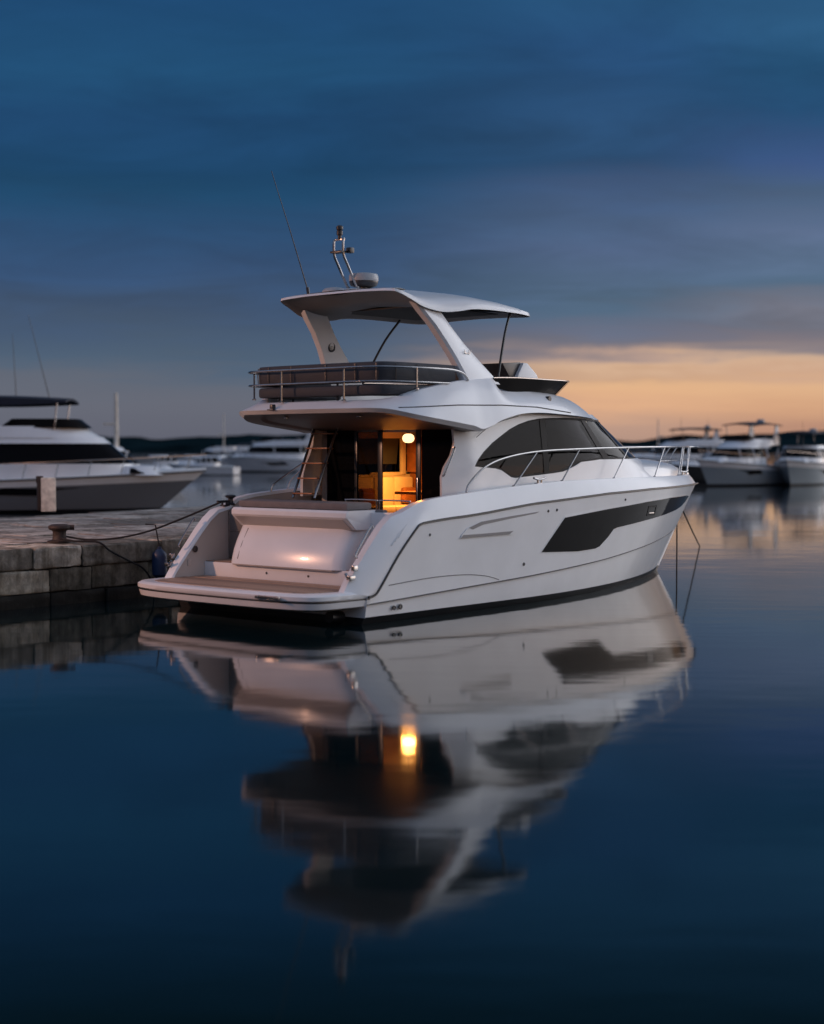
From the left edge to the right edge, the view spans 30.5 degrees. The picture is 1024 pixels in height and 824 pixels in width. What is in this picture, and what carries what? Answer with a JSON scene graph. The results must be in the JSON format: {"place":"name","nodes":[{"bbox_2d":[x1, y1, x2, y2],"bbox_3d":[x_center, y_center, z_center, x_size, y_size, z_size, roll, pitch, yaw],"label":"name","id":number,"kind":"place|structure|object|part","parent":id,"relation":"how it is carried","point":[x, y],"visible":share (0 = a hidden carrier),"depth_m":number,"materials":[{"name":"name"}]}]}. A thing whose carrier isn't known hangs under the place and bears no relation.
{"place":"outdoors","nodes":[
{"label":"outdoors","id":0,"kind":"place"},
{"bbox_2d":[0,505,219,545],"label":"pavement","id":1,"kind":"structure","parent":0,"point":[35,529],"depth_m":31.39,"materials":[{"name":"grey stone"}]},
{"bbox_2d":[0,452,823,1023],"bbox_3d":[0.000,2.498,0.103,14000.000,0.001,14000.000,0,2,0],"label":"water","id":2,"kind":"structure","parent":0,"point":[602,806],"depth_m":10.74,"materials":[{"name":"blue liquid"}]},
{"bbox_2d":[0,534,190,610],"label":"quay wall","id":3,"kind":"structure","parent":2,"relation":"in","point":[33,575],"depth_m":24.61,"materials":[{"name":"stone"}]},
{"bbox_2d":[36,476,55,511],"bbox_3d":[-9.388,-0.468,38.702,0.480,0.910,0.340,-1,2,-17],"label":"mooring post","id":4,"kind":"object","parent":3,"relation":"on","point":[46,494],"visible":1,"depth_m":38.55,"materials":[{"name":"concrete"}]},
{"bbox_2d":[47,524,73,542],"bbox_3d":[-5.925,0.353,25.383,0.410,0.305,0.398,1,3,31],"label":"bollard","id":5,"kind":"object","parent":3,"relation":"on","point":[59,531],"visible":0.94,"depth_m":25.28,"materials":[{"name":"metal"}]},
{"bbox_2d":[60,537,151,578],"bbox_3d":[-5.057,0.995,25.228,1.570,1.138,0.599,-1,2,-16],"label":"loose line","id":6,"kind":"object","parent":5,"relation":"hanging from","point":[120,556],"visible":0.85,"depth_m":25.11,"materials":[{"name":"black fabric"}]},
{"bbox_2d":[145,524,166,577],"bbox_3d":[-4.393,0.674,25.718,0.463,0.937,0.256,1,3,20],"label":"fender","id":7,"kind":"object","parent":3,"relation":"hanging from","point":[159,560],"visible":0.85,"depth_m":25.59,"materials":[{"name":"blue plastic"}]},
{"bbox_2d":[0,315,205,512],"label":"motor yacht","id":8,"kind":"object","parent":2,"relation":"on","point":[89,470],"visible":0.95,"depth_m":60.23,"materials":[{"name":"grey paint"}]},
{"bbox_2d":[0,487,85,495],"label":"hull window","id":9,"kind":"structure","parent":8,"relation":"in","point":[3,491],"depth_m":59.58,"materials":[{"name":"black glass"}]},
{"bbox_2d":[129,468,144,473],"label":"trunk window","id":10,"kind":"structure","parent":8,"relation":"in","point":[132,470],"depth_m":60.57,"materials":[{"name":"black glass"}]},
{"bbox_2d":[103,393,186,469],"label":"fishing boat","id":11,"kind":"object","parent":2,"relation":"on","point":[121,449],"visible":0.16,"depth_m":104.05,"materials":[{"name":"grey"}]},
{"bbox_2d":[145,455,194,466],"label":"motor boat","id":12,"kind":"object","parent":2,"relation":"on","point":[166,461],"visible":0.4,"depth_m":163.08,"materials":[{"name":"plastic"}]},
{"bbox_2d":[168,456,239,474],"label":"motor boat","id":13,"kind":"object","parent":2,"relation":"on","point":[212,465],"visible":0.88,"depth_m":148.25,"materials":[{"name":"grey plastic"}]},
{"bbox_2d":[175,445,235,460],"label":"motor boat","id":14,"kind":"object","parent":2,"relation":"on","point":[206,452],"visible":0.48,"depth_m":239.04,"materials":[{"name":"grey"}]},
{"bbox_2d":[195,414,229,461],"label":"motor boat","id":15,"kind":"object","parent":2,"relation":"on","point":[221,451],"visible":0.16,"depth_m":212.84,"materials":[{"name":"grey"}]},
{"bbox_2d":[197,442,255,465],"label":"motor boat","id":16,"kind":"object","parent":2,"relation":"on","point":[222,461],"visible":0.23,"depth_m":189.32,"materials":[{"name":"grey plastic"}]},
{"bbox_2d":[231,445,251,450],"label":"motor boat","id":17,"kind":"object","parent":2,"relation":"on","point":[240,448],"visible":0.12,"depth_m":257.94,"materials":[{"name":"grey"}]},
{"bbox_2d":[218,435,310,471],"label":"motor boat","id":18,"kind":"object","parent":2,"relation":"on","point":[272,455],"visible":0.75,"depth_m":169.38,"materials":[{"name":"grey plastic"}]},
{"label":"hull window","id":19,"kind":"part","parent":18,"relation":"part of","materials":[{"name":"black glass"}]},
{"bbox_2d":[138,171,697,624],"bbox_3d":[1.567,-1.863,27.110,4.335,7.392,13.963,2,3,40],"label":"motor yacht","id":20,"kind":"object","parent":2,"relation":"on","point":[500,483],"visible":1,"depth_m":24.05,"materials":[{"name":"white plastic"}]},
{"bbox_2d":[66,503,219,540],"bbox_3d":[-4.458,0.138,24.989,2.892,0.701,0.101,1,2,17],"label":"stern line","id":21,"kind":"object","parent":20,"relation":"attached to","point":[189,515],"visible":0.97,"depth_m":24.96,"materials":[{"name":"black fabric"}]},
{"bbox_2d":[231,525,369,570],"bbox_3d":[-1.734,0.521,23.198,2.455,0.610,0.680,2,3,40],"label":"garage door","id":22,"kind":"structure","parent":20,"relation":"in","point":[278,546],"depth_m":22.88,"materials":[{"name":"grey plastic"}]},
{"bbox_2d":[354,430,382,509],"bbox_3d":[-0.728,-0.496,25.232,0.630,1.795,0.023,2,3,40],"label":"sliding door","id":23,"kind":"structure","parent":20,"relation":"in","point":[368,444],"depth_m":25.20,"materials":[{"name":"black"}]},
{"bbox_2d":[383,438,398,471],"bbox_3d":[-0.890,-1.135,26.731,0.181,0.991,1.950,2,3,40],"label":"side window","id":24,"kind":"structure","parent":20,"relation":"in","point":[390,445],"depth_m":27.31,"materials":[{"name":"black glass"}]},
{"bbox_2d":[396,438,406,471],"bbox_3d":[0.419,-1.235,28.205,0.210,0.957,1.925,2,3,44],"label":"side window","id":25,"kind":"structure","parent":20,"relation":"in","point":[398,452],"depth_m":27.59,"materials":[{"name":"glass"}]},
{"bbox_2d":[402,432,413,442],"bbox_3d":[-0.063,-1.371,26.114,0.210,0.350,0.210,2,3,40],"label":"pendant lamp","id":26,"kind":"object","parent":20,"relation":"hanging from","point":[408,437],"visible":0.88,"depth_m":26.05,"materials":[{"name":"white glass"}]},
{"bbox_2d":[475,419,543,477],"bbox_3d":[1.548,-1.049,24.651,0.181,0.991,1.950,2,3,40],"label":"side window","id":27,"kind":"structure","parent":20,"relation":"in","point":[523,437],"depth_m":24.81,"materials":[{"name":"black glass"}]},
{"bbox_2d":[545,418,602,473],"bbox_3d":[2.827,-1.150,26.152,0.153,0.957,1.926,2,3,37],"label":"side window","id":28,"kind":"structure","parent":20,"relation":"in","point":[561,433],"depth_m":25.91,"materials":[{"name":"black glass"}]},
{"bbox_2d":[584,419,626,458],"bbox_3d":[3.492,-1.299,27.127,0.258,0.720,1.673,2,3,40],"label":"side window","id":29,"kind":"structure","parent":20,"relation":"in","point":[605,441],"depth_m":27.07,"materials":[{"name":"glass"}]},
{"bbox_2d":[540,494,688,552],"bbox_3d":[4.070,0.175,27.639,0.464,0.851,7.224,1,3,30],"label":"hull window","id":30,"kind":"structure","parent":20,"relation":"in","point":[586,531],"depth_m":26.04,"materials":[{"name":"black glass"}]},
{"bbox_2d":[676,523,677,567],"bbox_3d":[5.593,0.928,31.897,0.030,1.520,0.043,1,3,30],"label":"anchor chain","id":31,"kind":"object","parent":20,"relation":"hanging from","point":[676,545],"visible":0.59,"depth_m":31.88,"materials":[{"name":"metal"}]},
{"bbox_2d":[683,511,699,545],"bbox_3d":[6.810,0.534,36.416,0.039,1.496,9.049,1,2,13],"label":"bow line","id":32,"kind":"object","parent":20,"relation":"attached to","point":[691,528],"visible":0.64,"depth_m":34.69,"materials":[{"name":"black fabric"}]},
{"bbox_2d":[657,419,663,445],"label":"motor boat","id":33,"kind":"object","parent":2,"relation":"on","point":[658,436],"visible":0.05,"depth_m":229.48,"materials":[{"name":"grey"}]},
{"bbox_2d":[629,425,723,462],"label":"motor boat","id":34,"kind":"object","parent":2,"relation":"on","point":[705,442],"visible":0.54,"depth_m":139.78,"materials":[{"name":"grey plastic"}]},
{"bbox_2d":[662,453,711,480],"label":"motor boat","id":35,"kind":"object","parent":2,"relation":"on","point":[695,471],"visible":0.29,"depth_m":120.02,"materials":[{"name":"plastic"}]},
{"bbox_2d":[697,419,783,485],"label":"motor boat","id":36,"kind":"object","parent":2,"relation":"on","point":[736,460],"visible":0.97,"depth_m":104.93,"materials":[{"name":"grey paint"}]},
{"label":"hull window","id":37,"kind":"part","parent":36,"relation":"part of","materials":[{"name":"black glass"}]},
{"bbox_2d":[773,428,823,485],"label":"motor boat","id":38,"kind":"object","parent":2,"relation":"on","point":[800,465],"visible":0.94,"depth_m":106.51,"materials":[{"name":"grey paint"}]},
{"bbox_2d":[0,0,823,440],"label":"sky","id":39,"kind":"structure","parent":0,"point":[640,180],"materials":[{"name":"blue"}]},
{"bbox_2d":[100,430,823,451],"bbox_3d":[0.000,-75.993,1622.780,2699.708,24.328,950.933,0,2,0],"label":"hills","id":40,"kind":"structure","parent":0,"point":[183,444],"depth_m":1524.16,"materials":[{"name":"black"}]}
]}

